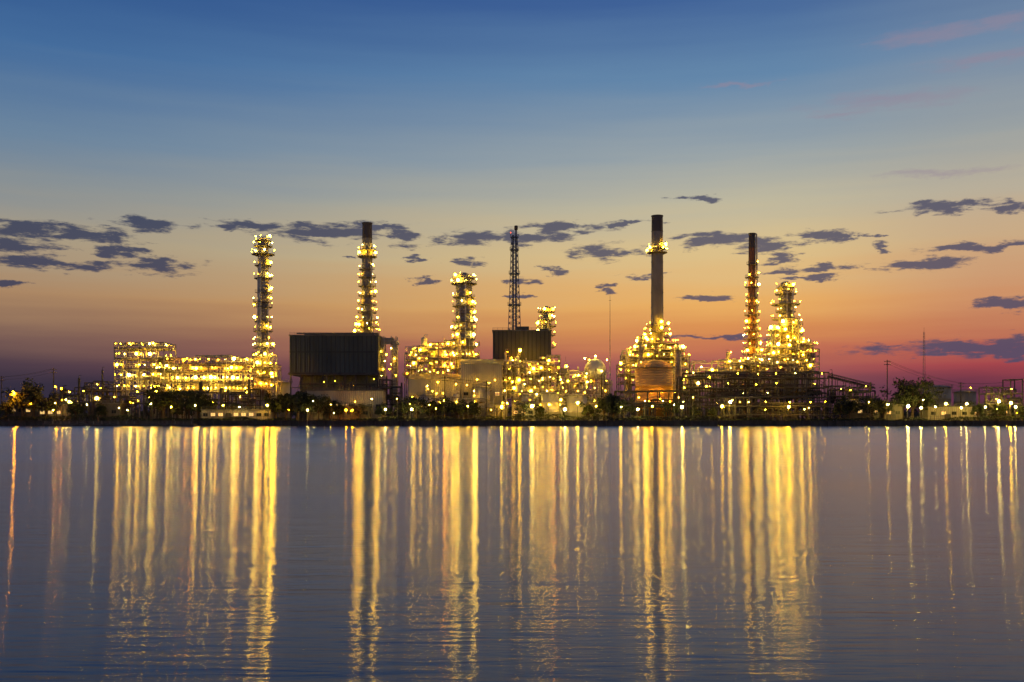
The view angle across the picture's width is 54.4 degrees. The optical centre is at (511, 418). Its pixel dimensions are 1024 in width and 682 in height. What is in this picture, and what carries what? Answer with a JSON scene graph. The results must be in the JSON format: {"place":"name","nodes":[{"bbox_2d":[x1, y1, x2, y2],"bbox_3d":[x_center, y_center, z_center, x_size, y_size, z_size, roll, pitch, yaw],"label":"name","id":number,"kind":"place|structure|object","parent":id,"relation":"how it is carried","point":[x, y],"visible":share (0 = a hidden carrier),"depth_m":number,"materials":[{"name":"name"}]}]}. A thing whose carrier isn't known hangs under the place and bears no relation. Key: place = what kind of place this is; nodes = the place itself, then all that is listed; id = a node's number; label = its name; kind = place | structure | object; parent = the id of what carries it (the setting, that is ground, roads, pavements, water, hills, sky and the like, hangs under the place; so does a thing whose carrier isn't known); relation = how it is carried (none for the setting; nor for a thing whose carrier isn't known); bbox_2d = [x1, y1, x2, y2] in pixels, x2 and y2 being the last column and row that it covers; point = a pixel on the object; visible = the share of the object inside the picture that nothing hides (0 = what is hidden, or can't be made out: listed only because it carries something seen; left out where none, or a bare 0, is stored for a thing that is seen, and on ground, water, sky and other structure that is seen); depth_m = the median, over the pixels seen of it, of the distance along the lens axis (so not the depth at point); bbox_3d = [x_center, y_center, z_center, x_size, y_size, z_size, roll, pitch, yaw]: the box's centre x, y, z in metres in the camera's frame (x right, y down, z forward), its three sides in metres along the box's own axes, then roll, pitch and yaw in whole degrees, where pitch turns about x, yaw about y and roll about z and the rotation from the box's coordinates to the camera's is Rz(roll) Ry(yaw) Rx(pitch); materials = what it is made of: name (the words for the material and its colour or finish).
{"place":"outdoors","nodes":[
{"label":"outdoors","id":0,"kind":"place"},
{"bbox_2d":[8,399,37,420],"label":"building","id":1,"kind":"structure","parent":0,"point":[27,413],"depth_m":388.00,"materials":[{"name":"metal"}]},
{"bbox_2d":[84,367,125,420],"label":"steel scaffold platform","id":2,"kind":"structure","parent":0,"point":[102,390],"depth_m":398.70,"materials":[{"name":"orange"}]},
{"bbox_2d":[288,332,382,419],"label":"boiler house","id":3,"kind":"structure","parent":0,"point":[346,358],"depth_m":408.00,"materials":[{"name":"metal"}]},
{"bbox_2d":[354,222,379,334],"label":"chimney stack","id":4,"kind":"object","parent":3,"relation":"on","point":[367,278],"visible":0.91,"depth_m":425.88,"materials":[{"name":"grey paint"}]},
{"bbox_2d":[408,374,460,420],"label":"warehouse","id":5,"kind":"structure","parent":0,"point":[434,382],"depth_m":394.00,"materials":[{"name":"metal"}]},
{"bbox_2d":[0,426,1023,681],"bbox_3d":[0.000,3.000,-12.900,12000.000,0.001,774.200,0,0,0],"label":"water","id":6,"kind":"structure","parent":0,"point":[510,552],"depth_m":21.99,"materials":[{"name":"liquid"}]},
{"bbox_2d":[42,417,196,425],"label":"floating pontoon","id":7,"kind":"object","parent":6,"relation":"on","point":[134,424],"visible":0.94,"depth_m":366.00,"materials":[{"name":"metal"}]},
{"bbox_2d":[0,421,1023,425],"bbox_3d":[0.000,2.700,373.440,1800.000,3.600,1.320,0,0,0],"label":"quay wall","id":8,"kind":"structure","parent":6,"relation":"in","point":[583,423],"depth_m":373.30,"materials":[{"name":"concrete"}]},
{"bbox_2d":[0,0,1023,417],"label":"sky","id":9,"kind":"structure","parent":0,"point":[872,151],"materials":[{"name":"blue"}]},
{"bbox_2d":[536,306,555,385],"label":"distillation column","id":10,"kind":"structure","parent":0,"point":[545,320],"depth_m":427.92,"materials":[{"name":"metal"}]},
{"bbox_2d":[842,400,879,420],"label":"building","id":11,"kind":"structure","parent":0,"point":[865,413],"depth_m":388.00,"materials":[{"name":"metal"}]},
{"label":"yard pavement","id":12,"kind":"structure","parent":0,"visible":0},
{"bbox_2d":[114,342,175,417],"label":"process unit","id":13,"kind":"object","parent":12,"relation":"on","point":[139,379],"visible":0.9,"depth_m":401.46,"materials":[{"name":"metal"}]},
{"bbox_2d":[150,355,261,420],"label":"pipe rack","id":14,"kind":"object","parent":12,"relation":"on","point":[235,382],"visible":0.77,"depth_m":405.75,"materials":[{"name":"metal"}]},
{"bbox_2d":[252,347,280,416],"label":"process unit","id":15,"kind":"object","parent":12,"relation":"on","point":[265,387],"visible":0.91,"depth_m":404.63,"materials":[{"name":"metal"}]},
{"bbox_2d":[251,234,274,399],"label":"distillation column","id":16,"kind":"structure","parent":15,"relation":"on","point":[264,291],"depth_m":412.81,"materials":[{"name":"metal"}]},
{"bbox_2d":[270,379,292,420],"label":"storage tank","id":17,"kind":"object","parent":12,"relation":"on","point":[285,386],"visible":0.35,"depth_m":441.00,"materials":[{"name":"beige metal"}]},
{"bbox_2d":[306,387,386,420],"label":"warehouse","id":18,"kind":"structure","parent":12,"relation":"on","point":[375,397],"depth_m":386.00,"materials":[{"name":"metal"}]},
{"bbox_2d":[297,373,402,420],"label":"process unit","id":19,"kind":"object","parent":12,"relation":"on","point":[351,384],"visible":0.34,"depth_m":400.63,"materials":[{"name":"metal"}]},
{"bbox_2d":[379,336,399,420],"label":"flue duct","id":20,"kind":"object","parent":12,"relation":"on","point":[393,342],"visible":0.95,"depth_m":416.01,"materials":[{"name":"metal"}]},
{"bbox_2d":[417,390,434,420],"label":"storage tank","id":21,"kind":"object","parent":12,"relation":"on","point":[426,396],"visible":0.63,"depth_m":388.29,"materials":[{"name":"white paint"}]},
{"bbox_2d":[402,335,450,416],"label":"process unit","id":22,"kind":"object","parent":12,"relation":"on","point":[415,359],"visible":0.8,"depth_m":421.45,"materials":[{"name":"metal"}]},
{"bbox_2d":[405,383,505,420],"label":"pipe rack","id":23,"kind":"object","parent":12,"relation":"on","point":[456,398],"visible":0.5,"depth_m":389.37,"materials":[{"name":"metal"}]},
{"bbox_2d":[444,333,479,373],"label":"process unit","id":24,"kind":"object","parent":12,"relation":"on","point":[454,368],"visible":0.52,"depth_m":421.88,"materials":[{"name":"metal"}]},
{"bbox_2d":[451,272,476,373],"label":"distillation column","id":25,"kind":"structure","parent":24,"relation":"on","point":[464,329],"depth_m":424.75,"materials":[{"name":"metal"}]},
{"bbox_2d":[460,359,503,420],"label":"warehouse","id":26,"kind":"structure","parent":12,"relation":"on","point":[475,372],"depth_m":396.00,"materials":[{"name":"metal"}]},
{"bbox_2d":[472,384,491,420],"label":"storage tank","id":27,"kind":"object","parent":12,"relation":"on","point":[476,393],"visible":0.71,"depth_m":391.46,"materials":[{"name":"grey metal"}]},
{"bbox_2d":[504,225,520,413],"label":"lattice tower","id":28,"kind":"structure","parent":12,"relation":"on","point":[513,306],"depth_m":423.67,"materials":[{"name":"grey metal"}]},
{"bbox_2d":[492,326,551,401],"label":"boiler house","id":29,"kind":"structure","parent":12,"relation":"on","point":[533,344],"depth_m":412.00,"materials":[{"name":"metal"}]},
{"bbox_2d":[503,348,559,420],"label":"process unit","id":30,"kind":"object","parent":12,"relation":"on","point":[533,377],"visible":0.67,"depth_m":406.33,"materials":[{"name":"metal"}]},
{"bbox_2d":[539,390,560,420],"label":"storage tank","id":31,"kind":"object","parent":12,"relation":"on","point":[550,398],"visible":0.92,"depth_m":386.41,"materials":[{"name":"white metal"}]},
{"bbox_2d":[512,377,605,420],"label":"process unit","id":32,"kind":"object","parent":12,"relation":"on","point":[537,397],"visible":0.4,"depth_m":393.39,"materials":[{"name":"metal"}]},
{"bbox_2d":[565,390,588,420],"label":"storage tank","id":33,"kind":"object","parent":12,"relation":"on","point":[573,399],"visible":0.85,"depth_m":387.50,"materials":[{"name":"beige metal"}]},
{"bbox_2d":[556,357,611,419],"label":"process unit","id":34,"kind":"object","parent":12,"relation":"on","point":[576,382],"visible":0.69,"depth_m":415.07,"materials":[{"name":"metal"}]},
{"bbox_2d":[584,355,607,399],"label":"sphere tank","id":35,"kind":"object","parent":12,"relation":"on","point":[594,368],"visible":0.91,"depth_m":410.83,"materials":[{"name":"white metal"}]},
{"bbox_2d":[609,376,689,420],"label":"process unit","id":36,"kind":"object","parent":12,"relation":"on","point":[655,405],"visible":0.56,"depth_m":393.94,"materials":[{"name":"metal"}]},
{"bbox_2d":[616,338,689,420],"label":"process unit","id":37,"kind":"object","parent":12,"relation":"on","point":[626,363],"visible":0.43,"depth_m":429.66,"materials":[{"name":"metal"}]},
{"bbox_2d":[633,360,678,420],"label":"storage tank","id":38,"kind":"object","parent":12,"relation":"on","point":[653,374],"visible":0.75,"depth_m":406.20,"materials":[{"name":"metal"}]},
{"bbox_2d":[630,332,688,415],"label":"fired heater","id":39,"kind":"object","parent":12,"relation":"on","point":[664,349],"visible":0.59,"depth_m":433.53,"materials":[{"name":"metal"}]},
{"bbox_2d":[635,335,646,365],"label":"process column","id":40,"kind":"structure","parent":39,"relation":"on","point":[641,347],"depth_m":423.00,"materials":[{"name":"metal"}]},
{"bbox_2d":[644,214,669,351],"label":"chimney stack","id":41,"kind":"object","parent":39,"relation":"on","point":[657,252],"visible":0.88,"depth_m":433.67,"materials":[{"name":"grey paint"}]},
{"bbox_2d":[672,344,683,398],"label":"process column","id":42,"kind":"structure","parent":39,"relation":"on","point":[678,349],"depth_m":422.66,"materials":[{"name":"metal"}]},
{"bbox_2d":[684,352,764,420],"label":"process unit","id":43,"kind":"object","parent":12,"relation":"on","point":[742,365],"visible":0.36,"depth_m":433.37,"materials":[{"name":"metal"}]},
{"bbox_2d":[742,233,762,399],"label":"chimney stack","id":44,"kind":"object","parent":43,"relation":"on","point":[753,290],"visible":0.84,"depth_m":438.54,"materials":[{"name":"grey paint"}]},
{"bbox_2d":[677,369,828,420],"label":"pipe rack","id":45,"kind":"object","parent":12,"relation":"on","point":[770,386],"visible":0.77,"depth_m":395.58,"materials":[{"name":"metal"}]},
{"bbox_2d":[747,341,819,420],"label":"process unit","id":46,"kind":"object","parent":12,"relation":"on","point":[766,364],"visible":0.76,"depth_m":420.63,"materials":[{"name":"metal"}]},
{"bbox_2d":[766,324,779,399],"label":"process column","id":47,"kind":"structure","parent":46,"relation":"on","point":[772,330],"depth_m":424.73,"materials":[{"name":"metal"}]},
{"bbox_2d":[768,281,804,399],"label":"distillation column","id":48,"kind":"structure","parent":46,"relation":"on","point":[786,311],"depth_m":429.18,"materials":[{"name":"metal"}]},
{"bbox_2d":[791,318,803,399],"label":"process column","id":49,"kind":"structure","parent":46,"relation":"on","point":[797,334],"depth_m":424.94,"materials":[{"name":"metal"}]},
{"bbox_2d":[800,339,815,399],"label":"process column","id":50,"kind":"structure","parent":46,"relation":"on","point":[808,342],"depth_m":423.55,"materials":[{"name":"metal"}]},
{"bbox_2d":[827,373,874,420],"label":"inclined conveyor","id":51,"kind":"object","parent":12,"relation":"on","point":[847,381],"visible":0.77,"depth_m":400.97,"materials":[{"name":"metal"}]},
{"bbox_2d":[880,402,902,419],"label":"building","id":52,"kind":"structure","parent":12,"relation":"on","point":[897,412],"depth_m":386.00,"materials":[{"name":"metal"}]},
{"bbox_2d":[878,380,921,417],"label":"tree","id":53,"kind":"object","parent":12,"relation":"on","point":[893,394],"visible":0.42,"depth_m":390.51,"materials":[{"name":"green plant"}]},
{"bbox_2d":[892,376,938,420],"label":"tree","id":54,"kind":"object","parent":12,"relation":"on","point":[902,386],"visible":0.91,"depth_m":384.79,"materials":[{"name":"green plant"}]},
{"bbox_2d":[903,382,945,417],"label":"tree","id":55,"kind":"object","parent":12,"relation":"on","point":[936,393],"visible":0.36,"depth_m":389.23,"materials":[{"name":"green plant"}]},
{"bbox_2d":[922,385,952,405],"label":"storage tank","id":56,"kind":"object","parent":12,"relation":"on","point":[947,389],"visible":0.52,"depth_m":420.48,"materials":[{"name":"metal"}]},
{"bbox_2d":[923,403,978,420],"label":"building","id":57,"kind":"structure","parent":12,"relation":"on","point":[948,411],"depth_m":388.00,"materials":[{"name":"metal"}]},
{"label":"ground","id":58,"kind":"structure","parent":0,"visible":0},
{"bbox_2d":[0,400,13,419],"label":"tree","id":59,"kind":"object","parent":58,"relation":"on","point":[4,406],"visible":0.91,"depth_m":379.51,"materials":[{"name":"green plant"}]},
{"bbox_2d":[1,385,36,420],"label":"tree","id":60,"kind":"object","parent":58,"relation":"on","point":[19,397],"visible":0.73,"depth_m":377.34,"materials":[{"name":"green plant"}]},
{"bbox_2d":[19,378,45,416],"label":"tree","id":61,"kind":"object","parent":58,"relation":"on","point":[35,391],"visible":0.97,"depth_m":376.61,"materials":[{"name":"green plant"}]},
{"bbox_2d":[32,388,61,420],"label":"tree","id":62,"kind":"object","parent":58,"relation":"on","point":[49,402],"visible":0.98,"depth_m":380.80,"materials":[{"name":"green plant"}]},
{"bbox_2d":[38,404,69,420],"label":"building","id":63,"kind":"structure","parent":58,"relation":"on","point":[59,412],"depth_m":386.00,"materials":[{"name":"metal"}]},
{"bbox_2d":[50,375,89,420],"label":"process unit","id":64,"kind":"object","parent":58,"relation":"on","point":[70,396],"visible":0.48,"depth_m":412.02,"materials":[{"name":"metal"}]},
{"bbox_2d":[65,397,89,419],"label":"tree","id":65,"kind":"object","parent":58,"relation":"on","point":[76,407],"visible":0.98,"depth_m":379.77,"materials":[{"name":"green plant"}]},
{"bbox_2d":[95,400,127,420],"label":"building","id":66,"kind":"structure","parent":58,"relation":"on","point":[113,409],"depth_m":383.00,"materials":[{"name":"metal"}]},
{"bbox_2d":[143,381,179,417],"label":"tree","id":67,"kind":"object","parent":58,"relation":"on","point":[167,398],"visible":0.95,"depth_m":380.21,"materials":[{"name":"green plant"}]},
{"bbox_2d":[170,398,183,417],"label":"tree","id":68,"kind":"object","parent":58,"relation":"on","point":[179,411],"visible":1,"depth_m":379.69,"materials":[{"name":"green plant"}]},
{"bbox_2d":[169,387,205,417],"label":"tree","id":69,"kind":"object","parent":58,"relation":"on","point":[182,402],"visible":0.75,"depth_m":380.62,"materials":[{"name":"green plant"}]},
{"bbox_2d":[119,375,260,420],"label":"process unit","id":70,"kind":"object","parent":58,"relation":"on","point":[249,400],"visible":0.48,"depth_m":389.04,"materials":[{"name":"metal"}]},
{"bbox_2d":[185,393,212,417],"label":"tree","id":71,"kind":"object","parent":58,"relation":"on","point":[190,406],"visible":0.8,"depth_m":379.64,"materials":[{"name":"green plant"}]},
{"bbox_2d":[193,393,218,413],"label":"tree","id":72,"kind":"object","parent":58,"relation":"on","point":[212,403],"visible":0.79,"depth_m":380.78,"materials":[{"name":"green plant"}]},
{"bbox_2d":[201,406,274,420],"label":"building","id":73,"kind":"structure","parent":58,"relation":"on","point":[230,413],"depth_m":378.50,"materials":[{"name":"metal"}]},
{"bbox_2d":[262,390,287,417],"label":"tree","id":74,"kind":"object","parent":58,"relation":"on","point":[272,406],"visible":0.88,"depth_m":380.99,"materials":[{"name":"green plant"}]},
{"bbox_2d":[273,393,293,417],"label":"tree","id":75,"kind":"object","parent":58,"relation":"on","point":[281,406],"visible":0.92,"depth_m":380.49,"materials":[{"name":"green plant"}]},
{"bbox_2d":[284,391,310,419],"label":"tree","id":76,"kind":"object","parent":58,"relation":"on","point":[296,403],"visible":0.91,"depth_m":378.97,"materials":[{"name":"green plant"}]},
{"bbox_2d":[299,390,317,419],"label":"tree","id":77,"kind":"object","parent":58,"relation":"on","point":[306,404],"visible":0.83,"depth_m":379.33,"materials":[{"name":"green plant"}]},
{"bbox_2d":[307,394,331,417],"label":"tree","id":78,"kind":"object","parent":58,"relation":"on","point":[319,403],"visible":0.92,"depth_m":378.16,"materials":[{"name":"green plant"}]},
{"bbox_2d":[321,399,339,417],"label":"tree","id":79,"kind":"object","parent":58,"relation":"on","point":[333,402],"visible":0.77,"depth_m":382.28,"materials":[{"name":"green plant"}]},
{"bbox_2d":[343,402,371,420],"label":"building","id":80,"kind":"structure","parent":58,"relation":"on","point":[366,410],"depth_m":381.00,"materials":[{"name":"metal"}]},
{"bbox_2d":[349,402,369,417],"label":"tree","id":81,"kind":"object","parent":58,"relation":"on","point":[360,407],"visible":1,"depth_m":378.84,"materials":[{"name":"green plant"}]},
{"bbox_2d":[374,402,392,420],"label":"tree","id":82,"kind":"object","parent":58,"relation":"on","point":[382,407],"visible":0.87,"depth_m":381.44,"materials":[{"name":"green plant"}]},
{"bbox_2d":[392,396,416,420],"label":"tree","id":83,"kind":"object","parent":58,"relation":"on","point":[398,407],"visible":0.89,"depth_m":379.63,"materials":[{"name":"green plant"}]},
{"bbox_2d":[401,395,429,420],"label":"tree","id":84,"kind":"object","parent":58,"relation":"on","point":[417,406],"visible":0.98,"depth_m":378.24,"materials":[{"name":"green plant"}]},
{"bbox_2d":[424,401,438,416],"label":"tree","id":85,"kind":"object","parent":58,"relation":"on","point":[432,407],"visible":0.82,"depth_m":380.00,"materials":[{"name":"green plant"}]},
{"bbox_2d":[435,396,456,420],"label":"tree","id":86,"kind":"object","parent":58,"relation":"on","point":[442,409],"visible":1,"depth_m":379.42,"materials":[{"name":"green plant"}]},
{"bbox_2d":[448,397,466,417],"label":"tree","id":87,"kind":"object","parent":58,"relation":"on","point":[459,408],"visible":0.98,"depth_m":379.73,"materials":[{"name":"green plant"}]},
{"bbox_2d":[465,401,480,419],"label":"tree","id":88,"kind":"object","parent":58,"relation":"on","point":[472,408],"visible":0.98,"depth_m":381.58,"materials":[{"name":"green plant"}]},
{"bbox_2d":[0,413,1023,420],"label":"shore vegetation","id":89,"kind":"object","parent":58,"relation":"on","point":[719,418],"visible":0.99,"depth_m":375.19,"materials":[{"name":"green plant"}]},
{"bbox_2d":[0,403,1023,419],"bbox_3d":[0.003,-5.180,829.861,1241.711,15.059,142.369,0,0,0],"label":"distant treeline","id":90,"kind":"object","parent":58,"relation":"on","point":[916,413],"visible":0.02,"depth_m":792.18,"materials":[{"name":"green plant"}]},
{"bbox_2d":[511,401,534,420],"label":"building","id":91,"kind":"structure","parent":58,"relation":"on","point":[513,404],"depth_m":382.00,"materials":[{"name":"metal"}]},
{"bbox_2d":[514,401,532,420],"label":"tree","id":92,"kind":"object","parent":58,"relation":"on","point":[525,407],"visible":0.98,"depth_m":379.30,"materials":[{"name":"green plant"}]},
{"bbox_2d":[587,400,607,420],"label":"building","id":93,"kind":"structure","parent":58,"relation":"on","point":[593,405],"depth_m":383.00,"materials":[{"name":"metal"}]},
{"bbox_2d":[595,393,612,420],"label":"tree","id":94,"kind":"object","parent":58,"relation":"on","point":[603,404],"visible":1,"depth_m":378.25,"materials":[{"name":"green plant"}]},
{"bbox_2d":[611,397,636,420],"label":"tree","id":95,"kind":"object","parent":58,"relation":"on","point":[621,402],"visible":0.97,"depth_m":380.38,"materials":[{"name":"green plant"}]},
{"bbox_2d":[658,401,680,419],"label":"tree","id":96,"kind":"object","parent":58,"relation":"on","point":[674,410],"visible":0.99,"depth_m":382.84,"materials":[{"name":"green plant"}]},
{"bbox_2d":[720,396,832,420],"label":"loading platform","id":97,"kind":"structure","parent":58,"relation":"on","point":[798,404],"depth_m":381.08,"materials":[{"name":"metal"}]},
{"bbox_2d":[833,399,850,417],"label":"tree","id":98,"kind":"object","parent":58,"relation":"on","point":[837,406],"visible":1,"depth_m":378.95,"materials":[{"name":"green plant"}]},
{"bbox_2d":[836,394,860,417],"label":"tree","id":99,"kind":"object","parent":58,"relation":"on","point":[849,408],"visible":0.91,"depth_m":382.01,"materials":[{"name":"green plant"}]},
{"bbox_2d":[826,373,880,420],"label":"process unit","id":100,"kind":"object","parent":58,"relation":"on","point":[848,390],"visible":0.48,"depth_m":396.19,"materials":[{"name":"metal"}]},
{"bbox_2d":[857,396,886,420],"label":"tree","id":101,"kind":"object","parent":58,"relation":"on","point":[869,407],"visible":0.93,"depth_m":380.91,"materials":[{"name":"green plant"}]},
{"bbox_2d":[872,398,895,417],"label":"tree","id":102,"kind":"object","parent":58,"relation":"on","point":[881,403],"visible":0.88,"depth_m":379.10,"materials":[{"name":"green plant"}]},
{"bbox_2d":[952,387,977,405],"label":"storage tank","id":103,"kind":"object","parent":58,"relation":"on","point":[967,396],"visible":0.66,"depth_m":450.77,"materials":[{"name":"metal"}]},
{"bbox_2d":[968,401,985,420],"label":"tree","id":104,"kind":"object","parent":58,"relation":"on","point":[977,408],"visible":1,"depth_m":380.27,"materials":[{"name":"green plant"}]},
{"bbox_2d":[991,402,1008,419],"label":"tree","id":105,"kind":"object","parent":58,"relation":"on","point":[1002,408],"visible":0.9,"depth_m":380.38,"materials":[{"name":"green plant"}]},
{"bbox_2d":[978,379,1022,420],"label":"loading gantry","id":106,"kind":"object","parent":58,"relation":"on","point":[990,403],"visible":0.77,"depth_m":382.16,"materials":[{"name":"metal"}]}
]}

